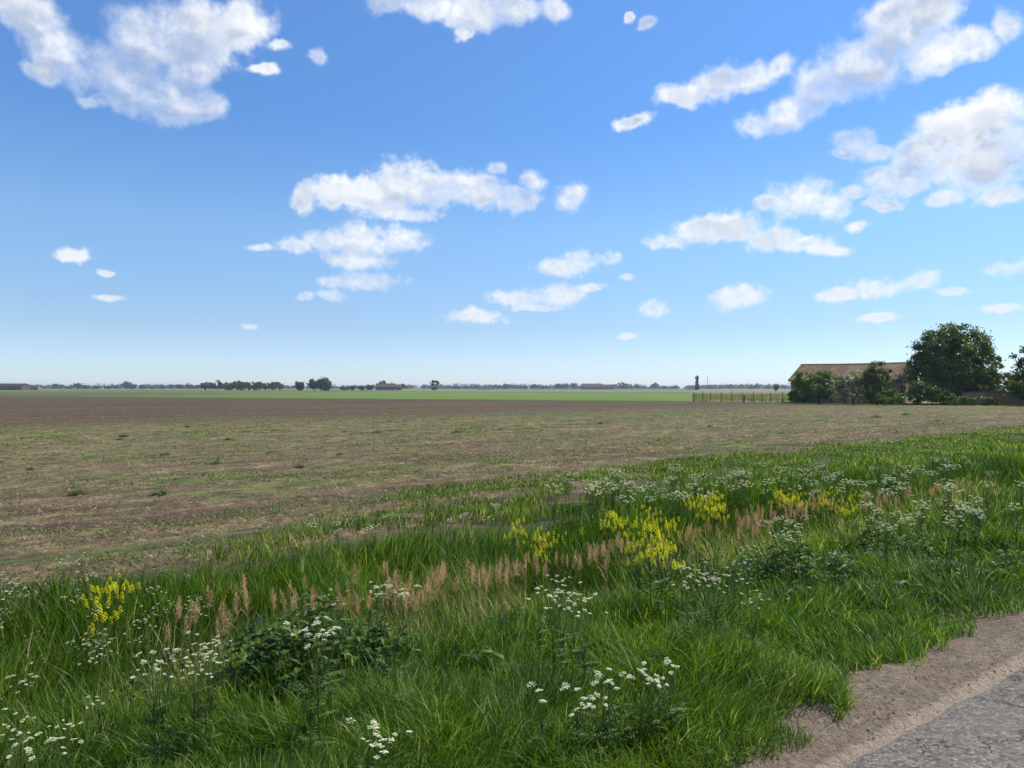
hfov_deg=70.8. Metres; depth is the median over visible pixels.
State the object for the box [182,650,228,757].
cow parsley
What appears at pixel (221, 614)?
reed
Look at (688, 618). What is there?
cow parsley
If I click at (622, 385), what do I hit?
tree
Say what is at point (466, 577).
reed
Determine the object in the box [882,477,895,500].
cow parsley
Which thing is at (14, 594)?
cow parsley
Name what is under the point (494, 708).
verge grass
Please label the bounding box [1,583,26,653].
cow parsley
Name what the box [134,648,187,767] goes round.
cow parsley
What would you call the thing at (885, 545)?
cow parsley
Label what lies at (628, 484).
cow parsley
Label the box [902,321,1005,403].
tree
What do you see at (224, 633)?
reed
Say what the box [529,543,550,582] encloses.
yellow rape
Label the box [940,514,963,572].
cow parsley
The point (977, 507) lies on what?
cow parsley
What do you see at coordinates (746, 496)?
cow parsley
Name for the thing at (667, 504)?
cow parsley
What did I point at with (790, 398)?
shrub
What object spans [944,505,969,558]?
cow parsley
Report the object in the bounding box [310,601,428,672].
leafy weed bush
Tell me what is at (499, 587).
reed
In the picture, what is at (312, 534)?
cow parsley
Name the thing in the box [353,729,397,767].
cow parsley
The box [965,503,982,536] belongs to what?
cow parsley
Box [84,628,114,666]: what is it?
cow parsley
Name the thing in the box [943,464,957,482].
cow parsley
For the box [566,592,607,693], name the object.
cow parsley
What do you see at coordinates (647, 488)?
cow parsley
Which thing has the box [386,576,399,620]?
reed
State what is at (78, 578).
cow parsley
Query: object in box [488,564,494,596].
reed
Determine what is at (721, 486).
cow parsley
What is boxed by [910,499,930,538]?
cow parsley
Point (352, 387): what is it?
tree
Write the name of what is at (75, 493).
field tussock
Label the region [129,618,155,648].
cow parsley
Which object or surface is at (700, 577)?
cow parsley
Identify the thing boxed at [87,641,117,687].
cow parsley
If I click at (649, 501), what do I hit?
cow parsley
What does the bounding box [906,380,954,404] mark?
shrub
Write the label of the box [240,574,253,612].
reed
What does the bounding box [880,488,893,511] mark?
cow parsley
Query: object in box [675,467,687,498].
cow parsley
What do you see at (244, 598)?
reed
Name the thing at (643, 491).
cow parsley
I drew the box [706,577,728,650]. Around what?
cow parsley
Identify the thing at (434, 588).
reed
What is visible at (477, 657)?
broad leaved weed
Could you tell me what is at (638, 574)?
yellow rape
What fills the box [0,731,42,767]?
cow parsley
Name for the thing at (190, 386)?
tree
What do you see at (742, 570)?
cow parsley
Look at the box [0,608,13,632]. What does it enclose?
cow parsley
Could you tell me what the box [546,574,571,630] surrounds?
cow parsley
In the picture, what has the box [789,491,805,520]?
yellow rape
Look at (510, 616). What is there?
leafy weed bush
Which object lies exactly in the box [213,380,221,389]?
tree
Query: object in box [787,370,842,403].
shrub
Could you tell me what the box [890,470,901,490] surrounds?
cow parsley
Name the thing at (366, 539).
cow parsley
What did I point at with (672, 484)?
cow parsley
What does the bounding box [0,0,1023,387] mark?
sky
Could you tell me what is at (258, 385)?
tree
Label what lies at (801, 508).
yellow rape
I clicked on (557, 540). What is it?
yellow rape
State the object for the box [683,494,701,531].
yellow rape
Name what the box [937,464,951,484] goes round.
cow parsley
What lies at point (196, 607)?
reed
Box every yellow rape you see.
[82,583,112,625]
[88,597,121,650]
[100,573,129,630]
[105,582,139,637]
[503,518,526,549]
[529,525,546,547]
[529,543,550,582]
[532,531,552,554]
[552,531,566,557]
[600,510,622,552]
[603,513,623,538]
[611,510,626,548]
[620,531,641,570]
[624,546,652,604]
[633,520,670,603]
[636,516,655,543]
[641,505,655,523]
[645,511,660,542]
[645,542,675,617]
[646,537,685,630]
[652,534,669,561]
[655,517,676,552]
[659,517,679,552]
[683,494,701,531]
[689,495,707,521]
[695,507,716,526]
[701,496,714,516]
[704,506,720,531]
[709,499,725,526]
[710,489,722,511]
[710,494,725,514]
[713,504,728,534]
[768,490,784,517]
[779,491,792,519]
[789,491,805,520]
[797,496,810,521]
[819,498,831,522]
[840,504,856,532]
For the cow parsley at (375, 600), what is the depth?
5.54 m
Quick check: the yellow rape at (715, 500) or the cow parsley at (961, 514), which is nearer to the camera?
the cow parsley at (961, 514)
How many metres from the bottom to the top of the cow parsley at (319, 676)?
0.583 m
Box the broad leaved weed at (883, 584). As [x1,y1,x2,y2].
[855,580,905,597]
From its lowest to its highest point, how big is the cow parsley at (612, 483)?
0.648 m
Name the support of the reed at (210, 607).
on the ground at (64, 402)
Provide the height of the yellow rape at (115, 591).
0.524 m
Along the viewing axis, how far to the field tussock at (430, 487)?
12.03 m
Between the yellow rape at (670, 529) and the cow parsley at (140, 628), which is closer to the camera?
the cow parsley at (140, 628)
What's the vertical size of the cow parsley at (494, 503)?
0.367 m
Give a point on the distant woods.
(471, 386)
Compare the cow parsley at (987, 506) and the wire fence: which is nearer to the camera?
the cow parsley at (987, 506)
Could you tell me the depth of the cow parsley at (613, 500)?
9.15 m
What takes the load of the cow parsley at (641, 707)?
on the ground at (64, 402)
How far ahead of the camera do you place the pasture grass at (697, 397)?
112.04 m
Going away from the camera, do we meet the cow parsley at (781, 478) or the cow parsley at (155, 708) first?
the cow parsley at (155, 708)
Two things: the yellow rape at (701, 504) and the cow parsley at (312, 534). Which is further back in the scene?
the yellow rape at (701, 504)
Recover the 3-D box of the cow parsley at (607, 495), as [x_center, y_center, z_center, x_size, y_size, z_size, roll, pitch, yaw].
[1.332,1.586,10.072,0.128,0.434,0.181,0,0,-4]
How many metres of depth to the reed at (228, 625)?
4.99 m
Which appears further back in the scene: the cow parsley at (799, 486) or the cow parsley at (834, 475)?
the cow parsley at (834, 475)
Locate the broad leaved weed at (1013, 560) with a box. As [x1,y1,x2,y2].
[984,548,1023,570]
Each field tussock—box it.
[67,489,90,495]
[150,488,169,495]
[420,484,436,491]
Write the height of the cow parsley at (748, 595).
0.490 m
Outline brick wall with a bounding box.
[961,392,1023,404]
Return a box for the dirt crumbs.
[679,597,1023,767]
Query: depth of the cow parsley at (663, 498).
9.69 m
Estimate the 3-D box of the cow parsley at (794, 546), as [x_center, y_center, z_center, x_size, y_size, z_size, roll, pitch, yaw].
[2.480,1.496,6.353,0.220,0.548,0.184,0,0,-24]
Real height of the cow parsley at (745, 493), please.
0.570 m
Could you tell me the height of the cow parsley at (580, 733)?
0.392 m
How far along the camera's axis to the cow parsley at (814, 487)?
10.50 m
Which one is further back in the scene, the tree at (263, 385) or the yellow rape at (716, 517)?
the tree at (263, 385)
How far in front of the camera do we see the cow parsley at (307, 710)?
3.02 m
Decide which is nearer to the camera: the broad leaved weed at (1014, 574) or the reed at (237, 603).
the reed at (237, 603)
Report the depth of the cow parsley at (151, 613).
5.31 m
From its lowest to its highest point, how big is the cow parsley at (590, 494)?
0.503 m
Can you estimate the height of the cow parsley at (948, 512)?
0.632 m
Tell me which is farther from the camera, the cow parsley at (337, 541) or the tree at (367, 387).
the tree at (367, 387)
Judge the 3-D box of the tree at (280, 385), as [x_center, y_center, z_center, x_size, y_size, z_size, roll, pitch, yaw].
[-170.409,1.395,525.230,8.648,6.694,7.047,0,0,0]
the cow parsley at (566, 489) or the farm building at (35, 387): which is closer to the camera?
the cow parsley at (566, 489)
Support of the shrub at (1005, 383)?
on the ground at (64, 402)
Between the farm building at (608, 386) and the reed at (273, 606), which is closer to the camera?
the reed at (273, 606)
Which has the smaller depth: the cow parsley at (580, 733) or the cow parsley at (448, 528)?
the cow parsley at (580, 733)
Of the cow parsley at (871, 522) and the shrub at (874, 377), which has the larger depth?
the shrub at (874, 377)
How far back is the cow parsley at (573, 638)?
3.90 m
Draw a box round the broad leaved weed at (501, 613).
[497,609,534,633]
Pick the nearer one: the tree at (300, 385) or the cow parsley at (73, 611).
the cow parsley at (73, 611)
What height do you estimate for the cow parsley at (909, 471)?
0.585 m
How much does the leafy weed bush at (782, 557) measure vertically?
0.519 m
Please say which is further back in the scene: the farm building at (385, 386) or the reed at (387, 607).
the farm building at (385, 386)
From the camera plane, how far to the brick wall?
73.37 m
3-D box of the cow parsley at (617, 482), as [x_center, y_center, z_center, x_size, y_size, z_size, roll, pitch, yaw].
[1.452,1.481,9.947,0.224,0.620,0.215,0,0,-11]
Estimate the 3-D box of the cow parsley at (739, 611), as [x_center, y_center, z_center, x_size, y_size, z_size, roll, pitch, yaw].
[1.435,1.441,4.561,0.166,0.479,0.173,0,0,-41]
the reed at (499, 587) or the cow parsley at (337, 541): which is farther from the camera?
the cow parsley at (337, 541)
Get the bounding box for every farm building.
[0,383,30,389]
[30,385,40,389]
[375,382,395,389]
[396,385,402,389]
[477,386,490,389]
[580,384,603,388]
[603,384,613,388]
[686,385,694,389]
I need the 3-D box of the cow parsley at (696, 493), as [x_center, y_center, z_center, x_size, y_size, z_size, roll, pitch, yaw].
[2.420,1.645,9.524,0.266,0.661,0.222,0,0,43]
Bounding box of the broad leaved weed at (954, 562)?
[920,557,963,577]
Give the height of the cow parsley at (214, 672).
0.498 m
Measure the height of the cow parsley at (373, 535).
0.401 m
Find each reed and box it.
[159,625,171,660]
[174,597,183,651]
[175,614,193,666]
[189,604,204,649]
[195,597,200,624]
[204,589,220,640]
[215,617,221,649]
[217,602,227,641]
[217,603,235,640]
[218,613,233,666]
[219,609,232,656]
[228,593,239,635]
[232,584,243,633]
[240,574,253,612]
[240,577,249,635]
[242,590,249,636]
[265,594,275,627]
[311,586,316,613]
[352,563,357,612]
[378,589,396,622]
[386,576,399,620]
[393,569,404,612]
[402,571,413,615]
[402,594,414,629]
[415,587,425,632]
[417,574,435,612]
[420,582,436,618]
[426,574,438,623]
[432,560,445,609]
[433,565,442,616]
[439,563,448,620]
[459,560,469,603]
[466,565,475,619]
[473,572,481,610]
[482,580,494,609]
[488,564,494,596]
[496,559,508,617]
[503,567,515,601]
[513,558,522,614]
[524,552,527,599]
[595,542,611,574]
[600,549,609,590]
[614,537,623,578]
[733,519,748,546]
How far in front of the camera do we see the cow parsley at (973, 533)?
6.73 m
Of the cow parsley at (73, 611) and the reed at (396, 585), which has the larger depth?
the reed at (396, 585)
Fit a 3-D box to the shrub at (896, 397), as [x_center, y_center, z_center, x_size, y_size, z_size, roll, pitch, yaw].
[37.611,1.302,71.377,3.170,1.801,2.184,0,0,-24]
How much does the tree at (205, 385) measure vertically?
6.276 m
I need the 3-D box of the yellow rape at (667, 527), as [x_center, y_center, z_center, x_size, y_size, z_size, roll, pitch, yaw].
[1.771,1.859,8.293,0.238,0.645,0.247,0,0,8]
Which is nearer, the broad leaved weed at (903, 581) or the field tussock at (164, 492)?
the broad leaved weed at (903, 581)
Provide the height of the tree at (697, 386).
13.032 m
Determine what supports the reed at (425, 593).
on the ground at (64, 402)
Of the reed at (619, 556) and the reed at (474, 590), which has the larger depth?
the reed at (619, 556)
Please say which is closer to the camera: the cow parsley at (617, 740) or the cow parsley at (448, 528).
the cow parsley at (617, 740)
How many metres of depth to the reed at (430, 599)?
5.72 m
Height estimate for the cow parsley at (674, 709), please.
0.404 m
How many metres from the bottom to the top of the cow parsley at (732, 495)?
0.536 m
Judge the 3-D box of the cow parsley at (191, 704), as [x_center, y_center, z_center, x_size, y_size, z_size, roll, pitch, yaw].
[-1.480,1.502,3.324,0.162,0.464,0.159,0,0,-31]
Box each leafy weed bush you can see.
[68,669,200,734]
[150,664,266,716]
[217,592,380,709]
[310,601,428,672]
[477,599,574,640]
[663,547,768,595]
[737,529,869,587]
[831,515,947,559]
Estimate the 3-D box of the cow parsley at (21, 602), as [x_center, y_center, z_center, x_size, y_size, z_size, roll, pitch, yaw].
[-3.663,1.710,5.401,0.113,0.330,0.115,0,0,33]
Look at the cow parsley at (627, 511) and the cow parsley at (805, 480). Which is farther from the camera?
the cow parsley at (805, 480)
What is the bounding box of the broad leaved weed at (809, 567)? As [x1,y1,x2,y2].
[800,561,816,574]
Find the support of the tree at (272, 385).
on the ground at (64, 402)
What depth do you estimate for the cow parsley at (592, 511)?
8.64 m
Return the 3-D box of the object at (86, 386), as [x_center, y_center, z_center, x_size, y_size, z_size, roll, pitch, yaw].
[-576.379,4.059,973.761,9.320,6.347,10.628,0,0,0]
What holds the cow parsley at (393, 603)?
on the ground at (64, 402)
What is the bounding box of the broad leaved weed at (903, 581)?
[890,580,925,598]
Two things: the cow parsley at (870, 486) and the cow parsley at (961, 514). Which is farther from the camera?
the cow parsley at (870, 486)
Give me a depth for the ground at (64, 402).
15.93 m
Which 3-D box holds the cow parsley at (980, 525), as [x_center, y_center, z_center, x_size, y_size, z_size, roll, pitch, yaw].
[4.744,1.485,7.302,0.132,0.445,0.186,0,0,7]
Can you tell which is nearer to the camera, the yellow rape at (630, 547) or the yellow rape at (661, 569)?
the yellow rape at (661, 569)
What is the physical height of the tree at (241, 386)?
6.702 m
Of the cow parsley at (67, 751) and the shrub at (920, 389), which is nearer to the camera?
the cow parsley at (67, 751)
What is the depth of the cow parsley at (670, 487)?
9.72 m
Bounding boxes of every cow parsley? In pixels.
[0,570,16,610]
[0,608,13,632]
[0,708,9,744]
[0,712,35,767]
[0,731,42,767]
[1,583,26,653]
[4,577,19,613]
[5,662,46,728]
[6,732,64,767]
[9,676,34,700]
[13,588,28,622]
[44,722,82,767]
[48,719,80,767]
[49,559,70,598]
[60,589,82,637]
[66,552,92,601]
[67,638,93,676]
[76,564,93,605]
[77,652,110,693]
[79,573,98,608]
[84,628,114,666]
[85,690,112,756]
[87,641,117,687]
[88,607,109,657]
[123,633,149,666]
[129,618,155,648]
[130,650,178,766]
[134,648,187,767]
[141,604,165,630]
[144,587,166,636]
[169,631,216,757]
[172,656,211,752]
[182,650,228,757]
[185,642,231,754]
[186,596,203,628]
[186,608,206,642]
[195,633,233,688]
[279,616,331,753]
[283,620,341,759]
[298,617,343,736]
[304,523,316,554]
[319,589,348,623]
[332,521,340,547]
[334,528,342,553]
[346,717,391,767]
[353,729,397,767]
[361,526,373,561]
[363,590,387,622]
[366,584,421,709]
[367,524,379,549]
[369,581,396,614]
[369,730,411,767]
[373,727,415,767]
[383,590,404,623]
[384,513,393,533]
[445,518,454,546]
[460,512,468,532]
[488,495,497,512]
[491,503,502,527]
[514,681,569,767]
[521,580,559,671]
[534,584,576,684]
[544,483,562,523]
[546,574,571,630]
[546,590,579,671]
[553,581,595,671]
[556,471,574,511]
[560,702,609,765]
[561,680,606,767]
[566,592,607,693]
[570,692,623,767]
[577,668,632,757]
[583,487,601,523]
[586,483,596,515]
[588,484,604,521]
[591,481,602,516]
[594,481,605,517]
[595,671,637,753]
[600,477,612,512]
[603,482,610,510]
[606,483,619,510]
[606,488,617,509]
[607,469,619,509]
[611,468,624,506]
[613,668,671,755]
[619,495,635,526]
[621,480,638,515]
[627,486,645,524]
[633,673,679,746]
[634,668,677,741]
[641,485,655,520]
[641,657,695,740]
[644,496,656,521]
[646,482,656,510]
[658,488,667,515]
[662,493,674,517]
[664,476,677,505]
[665,464,679,500]
[668,564,693,617]
[668,575,706,647]
[672,490,685,517]
[674,491,692,515]
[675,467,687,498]
[675,494,689,517]
[679,562,707,637]
[688,474,700,500]
[688,483,702,510]
[695,572,720,631]
[695,572,726,637]
[697,493,708,519]
[699,473,710,499]
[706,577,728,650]
[715,476,726,505]
[726,471,743,505]
[726,485,737,509]
[726,558,747,614]
[726,574,751,638]
[736,471,750,503]
[736,590,770,667]
[737,545,761,600]
[737,555,761,611]
[738,483,750,505]
[739,480,753,516]
[760,479,774,505]
[769,517,780,529]
[773,476,785,497]
[774,467,786,500]
[780,530,803,593]
[783,522,802,570]
[788,485,801,507]
[797,468,811,497]
[806,479,817,506]
[809,489,819,514]
[815,465,822,489]
[825,473,838,493]
[825,476,835,496]
[838,479,851,502]
[852,479,862,497]
[861,501,880,544]
[864,480,876,498]
[865,515,880,542]
[871,507,884,537]
[874,456,885,487]
[877,523,899,570]
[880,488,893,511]
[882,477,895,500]
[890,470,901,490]
[893,481,908,507]
[893,508,907,538]
[897,517,914,553]
[901,470,914,494]
[904,465,914,483]
[907,512,924,552]
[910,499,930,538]
[914,501,928,546]
[933,478,953,525]
[934,498,949,525]
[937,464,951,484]
[938,484,957,534]
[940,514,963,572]
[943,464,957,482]
[943,483,965,534]
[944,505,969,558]
[945,452,955,470]
[954,499,970,542]
[955,501,966,524]
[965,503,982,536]
[965,507,985,557]
[967,508,984,547]
[968,495,983,525]
[972,509,988,546]
[979,481,996,516]
[1004,503,1023,549]
[1014,480,1023,510]
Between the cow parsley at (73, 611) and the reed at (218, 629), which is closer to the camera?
the reed at (218, 629)
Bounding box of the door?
[862,384,884,403]
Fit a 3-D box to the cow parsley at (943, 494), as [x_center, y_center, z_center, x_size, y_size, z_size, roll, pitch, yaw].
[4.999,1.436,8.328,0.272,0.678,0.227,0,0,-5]
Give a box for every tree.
[74,383,81,388]
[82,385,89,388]
[121,381,131,387]
[185,383,194,388]
[199,382,209,389]
[207,382,215,389]
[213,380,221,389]
[220,382,231,389]
[232,380,239,389]
[235,381,246,389]
[249,381,258,389]
[255,382,262,389]
[261,383,269,389]
[265,381,277,389]
[275,382,283,389]
[294,380,304,389]
[306,378,322,390]
[315,376,332,390]
[347,385,355,389]
[365,384,373,389]
[429,380,439,390]
[570,383,577,388]
[618,382,625,388]
[695,375,699,389]
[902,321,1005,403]
[1002,345,1023,399]
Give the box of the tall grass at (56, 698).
[0,426,1023,767]
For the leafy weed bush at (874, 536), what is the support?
on the ground at (64, 402)
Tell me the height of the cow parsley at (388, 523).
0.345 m
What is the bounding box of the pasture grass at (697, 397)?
[692,393,929,401]
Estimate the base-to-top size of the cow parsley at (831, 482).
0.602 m
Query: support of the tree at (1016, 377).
on the ground at (64, 402)
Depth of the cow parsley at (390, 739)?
2.77 m
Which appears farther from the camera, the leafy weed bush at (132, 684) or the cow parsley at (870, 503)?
the cow parsley at (870, 503)
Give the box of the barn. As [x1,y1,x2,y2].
[788,362,914,403]
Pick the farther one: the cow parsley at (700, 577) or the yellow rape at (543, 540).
the yellow rape at (543, 540)
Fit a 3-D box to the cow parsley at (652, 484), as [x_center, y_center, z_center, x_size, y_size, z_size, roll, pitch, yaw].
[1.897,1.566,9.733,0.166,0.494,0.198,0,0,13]
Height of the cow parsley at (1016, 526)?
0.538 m
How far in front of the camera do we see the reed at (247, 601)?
5.27 m
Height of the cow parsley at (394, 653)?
0.743 m
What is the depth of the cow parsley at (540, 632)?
4.02 m
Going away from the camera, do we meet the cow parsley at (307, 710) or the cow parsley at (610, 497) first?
the cow parsley at (307, 710)
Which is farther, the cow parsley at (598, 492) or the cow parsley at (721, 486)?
the cow parsley at (721, 486)
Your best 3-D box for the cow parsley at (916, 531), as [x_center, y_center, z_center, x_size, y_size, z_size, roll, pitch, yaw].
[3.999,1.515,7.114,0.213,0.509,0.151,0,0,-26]
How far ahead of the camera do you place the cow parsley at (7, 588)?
5.47 m
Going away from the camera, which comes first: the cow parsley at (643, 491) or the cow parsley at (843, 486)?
the cow parsley at (643, 491)
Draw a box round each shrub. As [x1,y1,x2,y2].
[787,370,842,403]
[787,389,799,402]
[826,369,877,404]
[860,360,894,404]
[872,388,905,404]
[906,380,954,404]
[944,395,1002,405]
[981,370,1023,391]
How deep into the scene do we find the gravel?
3.88 m
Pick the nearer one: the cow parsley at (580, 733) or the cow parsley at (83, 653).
the cow parsley at (580, 733)
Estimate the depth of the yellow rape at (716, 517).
9.04 m
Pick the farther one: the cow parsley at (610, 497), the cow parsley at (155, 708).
the cow parsley at (610, 497)
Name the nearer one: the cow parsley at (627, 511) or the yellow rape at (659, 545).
the yellow rape at (659, 545)
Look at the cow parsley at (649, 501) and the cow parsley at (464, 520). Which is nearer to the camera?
the cow parsley at (464, 520)
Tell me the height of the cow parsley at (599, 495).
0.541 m
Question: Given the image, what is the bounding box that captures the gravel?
[764,616,1003,767]
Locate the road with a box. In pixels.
[844,666,1023,767]
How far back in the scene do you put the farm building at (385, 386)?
556.77 m
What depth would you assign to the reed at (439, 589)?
5.96 m
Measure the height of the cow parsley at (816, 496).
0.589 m
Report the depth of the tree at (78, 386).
892.56 m
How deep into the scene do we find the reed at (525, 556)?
6.39 m
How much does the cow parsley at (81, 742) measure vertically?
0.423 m
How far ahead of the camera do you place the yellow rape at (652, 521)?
8.56 m
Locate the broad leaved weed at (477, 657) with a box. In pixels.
[459,649,507,674]
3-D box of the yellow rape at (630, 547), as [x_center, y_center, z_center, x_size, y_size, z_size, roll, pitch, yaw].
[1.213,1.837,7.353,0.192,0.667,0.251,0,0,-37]
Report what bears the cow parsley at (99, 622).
on the ground at (64, 402)
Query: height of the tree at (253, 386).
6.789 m
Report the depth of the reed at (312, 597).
5.24 m
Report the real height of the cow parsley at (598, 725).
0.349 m
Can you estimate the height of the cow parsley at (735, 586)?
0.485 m
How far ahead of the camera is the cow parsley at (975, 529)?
7.22 m
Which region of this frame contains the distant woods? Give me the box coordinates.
[34,383,790,388]
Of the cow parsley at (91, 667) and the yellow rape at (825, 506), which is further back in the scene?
the yellow rape at (825, 506)
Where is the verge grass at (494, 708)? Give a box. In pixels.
[0,496,1023,767]
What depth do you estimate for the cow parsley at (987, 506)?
8.79 m
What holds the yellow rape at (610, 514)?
on the ground at (64, 402)
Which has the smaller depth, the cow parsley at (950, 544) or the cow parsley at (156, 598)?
the cow parsley at (156, 598)
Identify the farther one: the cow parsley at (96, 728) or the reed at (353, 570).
the reed at (353, 570)
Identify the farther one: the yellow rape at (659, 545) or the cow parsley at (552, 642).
the yellow rape at (659, 545)
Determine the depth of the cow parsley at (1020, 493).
9.25 m
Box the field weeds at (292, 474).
[0,402,1023,646]
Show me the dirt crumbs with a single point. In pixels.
(853, 735)
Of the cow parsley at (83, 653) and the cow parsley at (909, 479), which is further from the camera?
the cow parsley at (909, 479)
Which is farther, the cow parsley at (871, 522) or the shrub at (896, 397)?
the shrub at (896, 397)
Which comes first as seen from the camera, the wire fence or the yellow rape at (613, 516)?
the yellow rape at (613, 516)
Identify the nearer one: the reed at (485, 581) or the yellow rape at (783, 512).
the reed at (485, 581)
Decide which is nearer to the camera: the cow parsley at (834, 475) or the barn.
the cow parsley at (834, 475)
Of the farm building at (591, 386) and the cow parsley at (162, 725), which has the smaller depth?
the cow parsley at (162, 725)
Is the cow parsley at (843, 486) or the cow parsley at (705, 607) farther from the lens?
the cow parsley at (843, 486)
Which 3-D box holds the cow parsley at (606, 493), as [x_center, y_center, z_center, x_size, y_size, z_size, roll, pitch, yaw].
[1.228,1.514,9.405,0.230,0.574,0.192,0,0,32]
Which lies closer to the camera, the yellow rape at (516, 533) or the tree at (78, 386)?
the yellow rape at (516, 533)
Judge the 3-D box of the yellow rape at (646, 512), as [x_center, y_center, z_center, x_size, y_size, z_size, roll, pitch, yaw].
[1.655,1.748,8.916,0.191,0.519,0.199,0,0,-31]
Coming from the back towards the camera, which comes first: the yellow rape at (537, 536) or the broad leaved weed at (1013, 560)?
the yellow rape at (537, 536)
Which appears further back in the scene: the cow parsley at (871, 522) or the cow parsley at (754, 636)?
the cow parsley at (871, 522)
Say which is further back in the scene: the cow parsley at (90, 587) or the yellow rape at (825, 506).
the yellow rape at (825, 506)
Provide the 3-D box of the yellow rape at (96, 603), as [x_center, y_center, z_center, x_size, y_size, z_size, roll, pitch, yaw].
[-2.855,1.828,5.000,0.226,0.673,0.223,0,0,37]
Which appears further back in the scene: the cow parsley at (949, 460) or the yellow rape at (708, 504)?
the cow parsley at (949, 460)
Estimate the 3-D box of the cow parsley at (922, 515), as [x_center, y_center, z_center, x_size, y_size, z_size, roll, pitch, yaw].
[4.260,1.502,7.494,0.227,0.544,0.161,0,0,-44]
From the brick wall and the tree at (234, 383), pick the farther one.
the tree at (234, 383)
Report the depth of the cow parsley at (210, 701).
3.27 m
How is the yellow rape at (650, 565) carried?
on the ground at (64, 402)
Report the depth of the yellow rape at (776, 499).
9.99 m
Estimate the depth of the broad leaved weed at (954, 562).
6.07 m
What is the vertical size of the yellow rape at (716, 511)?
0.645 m
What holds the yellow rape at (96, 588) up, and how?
on the ground at (64, 402)
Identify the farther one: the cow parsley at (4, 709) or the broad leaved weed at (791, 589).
the broad leaved weed at (791, 589)
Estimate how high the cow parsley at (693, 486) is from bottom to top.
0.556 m
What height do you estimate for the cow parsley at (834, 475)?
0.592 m
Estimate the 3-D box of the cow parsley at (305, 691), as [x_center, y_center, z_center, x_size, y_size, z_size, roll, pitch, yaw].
[-0.862,1.340,3.099,0.191,0.663,0.233,0,0,33]
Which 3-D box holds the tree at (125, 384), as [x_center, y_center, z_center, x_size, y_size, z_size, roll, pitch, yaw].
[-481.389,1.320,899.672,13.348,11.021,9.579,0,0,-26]
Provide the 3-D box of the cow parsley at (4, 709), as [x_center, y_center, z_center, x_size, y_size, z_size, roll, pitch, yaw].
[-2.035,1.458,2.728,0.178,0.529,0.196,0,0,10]
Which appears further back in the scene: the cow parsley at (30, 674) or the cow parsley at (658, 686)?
the cow parsley at (30, 674)
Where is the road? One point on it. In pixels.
(984, 729)
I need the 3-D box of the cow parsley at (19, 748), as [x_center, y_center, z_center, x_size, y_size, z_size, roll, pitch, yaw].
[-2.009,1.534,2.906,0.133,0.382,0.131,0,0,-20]
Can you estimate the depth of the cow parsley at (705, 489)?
10.21 m
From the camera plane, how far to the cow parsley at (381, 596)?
5.60 m
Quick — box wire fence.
[702,391,790,401]
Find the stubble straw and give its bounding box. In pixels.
[0,418,988,595]
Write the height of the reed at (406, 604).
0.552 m
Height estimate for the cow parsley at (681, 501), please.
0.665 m
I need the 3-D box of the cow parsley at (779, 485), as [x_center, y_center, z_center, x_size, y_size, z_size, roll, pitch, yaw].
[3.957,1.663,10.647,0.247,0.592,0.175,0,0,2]
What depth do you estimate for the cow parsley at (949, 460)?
14.21 m
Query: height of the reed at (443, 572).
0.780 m
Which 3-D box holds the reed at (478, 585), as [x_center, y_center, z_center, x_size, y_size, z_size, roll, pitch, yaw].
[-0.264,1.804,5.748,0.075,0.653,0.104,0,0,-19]
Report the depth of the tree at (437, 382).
429.34 m
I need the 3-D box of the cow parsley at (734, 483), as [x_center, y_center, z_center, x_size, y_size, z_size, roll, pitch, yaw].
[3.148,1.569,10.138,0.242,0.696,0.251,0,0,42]
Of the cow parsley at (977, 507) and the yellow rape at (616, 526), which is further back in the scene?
the yellow rape at (616, 526)
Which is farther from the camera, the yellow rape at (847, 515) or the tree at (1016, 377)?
the tree at (1016, 377)
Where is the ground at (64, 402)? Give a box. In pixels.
[0,388,1023,767]
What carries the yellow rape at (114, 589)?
on the ground at (64, 402)
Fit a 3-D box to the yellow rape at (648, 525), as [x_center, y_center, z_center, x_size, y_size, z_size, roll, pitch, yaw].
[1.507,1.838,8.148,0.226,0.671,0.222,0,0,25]
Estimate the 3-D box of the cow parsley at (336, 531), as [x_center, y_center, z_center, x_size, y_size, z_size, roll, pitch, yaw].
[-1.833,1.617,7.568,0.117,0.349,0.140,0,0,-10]
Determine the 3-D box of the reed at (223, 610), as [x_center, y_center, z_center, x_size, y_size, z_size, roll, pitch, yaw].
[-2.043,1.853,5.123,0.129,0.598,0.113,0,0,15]
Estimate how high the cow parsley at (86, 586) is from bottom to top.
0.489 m
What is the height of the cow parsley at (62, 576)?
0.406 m
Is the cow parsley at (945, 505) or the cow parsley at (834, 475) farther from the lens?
the cow parsley at (834, 475)
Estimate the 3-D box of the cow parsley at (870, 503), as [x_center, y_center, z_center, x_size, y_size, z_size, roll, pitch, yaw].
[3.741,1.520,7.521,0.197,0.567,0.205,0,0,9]
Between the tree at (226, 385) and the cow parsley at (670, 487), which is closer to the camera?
the cow parsley at (670, 487)
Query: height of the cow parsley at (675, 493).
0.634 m
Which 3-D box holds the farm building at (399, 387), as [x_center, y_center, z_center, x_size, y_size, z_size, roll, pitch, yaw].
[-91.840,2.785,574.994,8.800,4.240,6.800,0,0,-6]
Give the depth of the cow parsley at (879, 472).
12.58 m
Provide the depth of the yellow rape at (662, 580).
4.78 m
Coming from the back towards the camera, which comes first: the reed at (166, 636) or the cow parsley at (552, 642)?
the reed at (166, 636)
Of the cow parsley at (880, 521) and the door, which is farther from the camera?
the door

